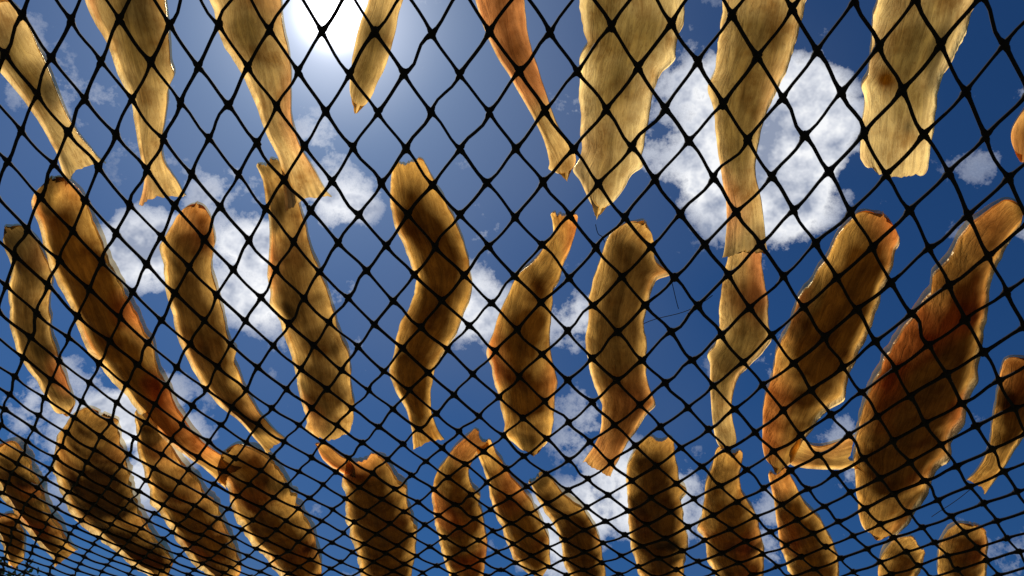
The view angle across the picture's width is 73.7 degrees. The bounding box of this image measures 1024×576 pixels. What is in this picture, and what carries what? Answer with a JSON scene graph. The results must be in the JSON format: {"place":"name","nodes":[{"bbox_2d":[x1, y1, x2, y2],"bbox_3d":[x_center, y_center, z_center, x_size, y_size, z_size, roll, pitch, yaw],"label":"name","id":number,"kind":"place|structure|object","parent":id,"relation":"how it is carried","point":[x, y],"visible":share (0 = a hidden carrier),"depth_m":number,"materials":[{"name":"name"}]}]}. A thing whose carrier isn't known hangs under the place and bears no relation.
{"place":"outdoors","nodes":[
{"label":"outdoors","id":0,"kind":"place"},
{"bbox_2d":[0,559,39,575],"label":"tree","id":1,"kind":"object","parent":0,"point":[29,571],"visible":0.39,"depth_m":19.08,"materials":[{"name":"green plant"}]},
{"bbox_2d":[0,0,1023,575],"label":"sky","id":2,"kind":"structure","parent":0,"point":[999,87],"materials":[{"name":"blue"}]},
{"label":"drying rack","id":3,"kind":"object","parent":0,"visible":0},
{"bbox_2d":[432,429,488,575],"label":"dried fish","id":4,"kind":"object","parent":3,"relation":"on","point":[464,450],"visible":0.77,"depth_m":0.97},
{"bbox_2d":[0,0,1023,575],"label":"fishing net","id":5,"kind":"object","parent":3,"relation":"hanging from","point":[748,138],"visible":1,"depth_m":0.74,"materials":[{"name":"black fabric"}]},
{"bbox_2d":[0,513,24,567],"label":"dried fish","id":6,"kind":"object","parent":5,"relation":"on","point":[18,535],"visible":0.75,"depth_m":1.21},
{"bbox_2d":[0,441,76,566],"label":"dried fish","id":7,"kind":"object","parent":5,"relation":"on","point":[11,453],"visible":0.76,"depth_m":1.10},
{"bbox_2d":[3,225,74,416],"bbox_3d":[-0.577,0.049,0.834,0.062,0.094,0.279,12,-40,-5],"label":"dried fish","id":8,"kind":"object","parent":5,"relation":"on","point":[26,285],"visible":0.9,"depth_m":0.81},
{"bbox_2d":[0,0,105,185],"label":"dried fish","id":9,"kind":"object","parent":5,"relation":"on","point":[27,58],"visible":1,"depth_m":0.69},
{"bbox_2d":[52,408,172,575],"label":"dried fish","id":10,"kind":"object","parent":5,"relation":"on","point":[80,432],"visible":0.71,"depth_m":1.03},
{"bbox_2d":[31,177,231,488],"bbox_3d":[-0.461,0.084,0.859,0.096,0.147,0.468,-5,-41,16],"label":"dried fish","id":11,"kind":"object","parent":5,"relation":"on","point":[65,204],"visible":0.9,"depth_m":0.80},
{"bbox_2d":[85,0,185,205],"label":"dried fish","id":12,"kind":"object","parent":5,"relation":"on","point":[145,23],"visible":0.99,"depth_m":0.68},
{"bbox_2d":[134,410,240,575],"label":"dried fish","id":13,"kind":"object","parent":5,"relation":"on","point":[152,438],"visible":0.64,"depth_m":1.05},
{"bbox_2d":[159,203,283,452],"bbox_3d":[-0.351,0.067,0.828,0.085,0.119,0.359,0,-40,9],"label":"dried fish","id":14,"kind":"object","parent":5,"relation":"on","point":[183,241],"visible":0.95,"depth_m":0.79},
{"bbox_2d":[217,444,321,575],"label":"dried fish","id":15,"kind":"object","parent":5,"relation":"on","point":[254,458],"visible":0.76,"depth_m":1.02},
{"bbox_2d":[210,0,330,211],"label":"dried fish","id":16,"kind":"object","parent":5,"relation":"on","point":[244,28],"visible":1,"depth_m":0.67},
{"bbox_2d":[256,159,353,440],"bbox_3d":[-0.238,0.034,0.808,0.082,0.135,0.373,2,-40,7],"label":"dried fish","id":17,"kind":"object","parent":5,"relation":"on","point":[297,270],"visible":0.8,"depth_m":0.79},
{"bbox_2d":[316,443,350,474],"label":"dried fish","id":18,"kind":"object","parent":5,"relation":"on","point":[331,457],"visible":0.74,"depth_m":0.92},
{"bbox_2d":[349,0,402,113],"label":"dried fish","id":19,"kind":"object","parent":5,"relation":"on","point":[370,65],"visible":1,"depth_m":0.65},
{"bbox_2d":[342,453,416,575],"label":"dried fish","id":20,"kind":"object","parent":5,"relation":"on","point":[377,487],"visible":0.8,"depth_m":1.00},
{"bbox_2d":[389,158,471,448],"bbox_3d":[-0.096,0.042,0.780,0.094,0.133,0.377,8,-39,0],"label":"dried fish","id":21,"kind":"object","parent":5,"relation":"on","point":[433,218],"visible":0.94,"depth_m":0.73},
{"bbox_2d":[477,439,550,575],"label":"dried fish","id":22,"kind":"object","parent":5,"relation":"on","point":[508,484],"visible":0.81,"depth_m":0.96},
{"bbox_2d":[475,0,575,180],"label":"dried fish","id":23,"kind":"object","parent":5,"relation":"on","point":[511,32],"visible":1,"depth_m":0.63},
{"bbox_2d":[486,212,577,455],"bbox_3d":[0.018,0.063,0.764,0.091,0.113,0.317,8,-39,0],"label":"dried fish","id":24,"kind":"object","parent":5,"relation":"on","point":[539,275],"visible":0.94,"depth_m":0.76},
{"bbox_2d":[528,472,605,575],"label":"dried fish","id":25,"kind":"object","parent":5,"relation":"on","point":[546,488],"visible":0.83,"depth_m":0.96},
{"bbox_2d":[584,221,668,476],"bbox_3d":[0.123,0.085,0.767,0.083,0.115,0.347,2,-40,7],"label":"dried fish","id":26,"kind":"object","parent":5,"relation":"on","point":[619,304],"visible":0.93,"depth_m":0.73},
{"bbox_2d":[573,0,684,219],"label":"dried fish","id":27,"kind":"object","parent":5,"relation":"on","point":[608,67],"visible":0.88,"depth_m":0.64},
{"bbox_2d":[626,436,687,575],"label":"dried fish","id":28,"kind":"object","parent":5,"relation":"on","point":[652,482],"visible":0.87,"depth_m":0.89},
{"bbox_2d":[697,447,764,575],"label":"dried fish","id":29,"kind":"object","parent":5,"relation":"on","point":[726,467],"visible":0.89,"depth_m":0.90},
{"bbox_2d":[707,252,771,449],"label":"dried fish","id":30,"kind":"object","parent":5,"relation":"on","point":[746,334],"visible":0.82,"depth_m":0.72},
{"bbox_2d":[708,0,805,257],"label":"dried fish","id":31,"kind":"object","parent":5,"relation":"on","point":[755,91],"visible":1,"depth_m":0.62},
{"bbox_2d":[768,468,838,575],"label":"dried fish","id":32,"kind":"object","parent":5,"relation":"on","point":[784,489],"visible":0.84,"depth_m":0.90},
{"bbox_2d":[791,435,854,469],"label":"dried fish","id":33,"kind":"object","parent":5,"relation":"on","point":[836,458],"visible":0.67,"depth_m":0.81},
{"bbox_2d":[762,211,899,473],"bbox_3d":[0.324,0.072,0.730,0.089,0.124,0.323,8,-39,0],"label":"dried fish","id":34,"kind":"object","parent":5,"relation":"on","point":[862,280],"visible":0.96,"depth_m":0.70},
{"bbox_2d":[878,536,924,575],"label":"dried fish","id":35,"kind":"object","parent":5,"relation":"on","point":[901,562],"visible":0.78,"depth_m":0.92},
{"bbox_2d":[860,0,973,177],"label":"dried fish","id":36,"kind":"object","parent":5,"relation":"on","point":[908,47],"visible":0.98,"depth_m":0.60},
{"bbox_2d":[853,200,1022,540],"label":"dried fish","id":37,"kind":"object","parent":5,"relation":"on","point":[997,224],"visible":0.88,"depth_m":0.72},
{"bbox_2d":[937,523,988,575],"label":"dried fish","id":38,"kind":"object","parent":5,"relation":"on","point":[962,542],"visible":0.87,"depth_m":0.89},
{"bbox_2d":[966,357,1023,493],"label":"dried fish","id":39,"kind":"object","parent":5,"relation":"on","point":[1006,427],"visible":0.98,"depth_m":0.73},
{"bbox_2d":[1011,110,1023,161],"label":"dried fish","id":40,"kind":"object","parent":5,"relation":"on","point":[1017,135],"visible":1,"depth_m":0.60},
{"bbox_2d":[595,224,968,516],"bbox_3d":[0.307,0.103,0.748,0.568,0.111,0.075,27,-43,-21],"label":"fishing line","id":41,"kind":"object","parent":3,"relation":"on","point":[707,299],"visible":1,"depth_m":0.70,"materials":[{"name":"black fabric"}]}
]}

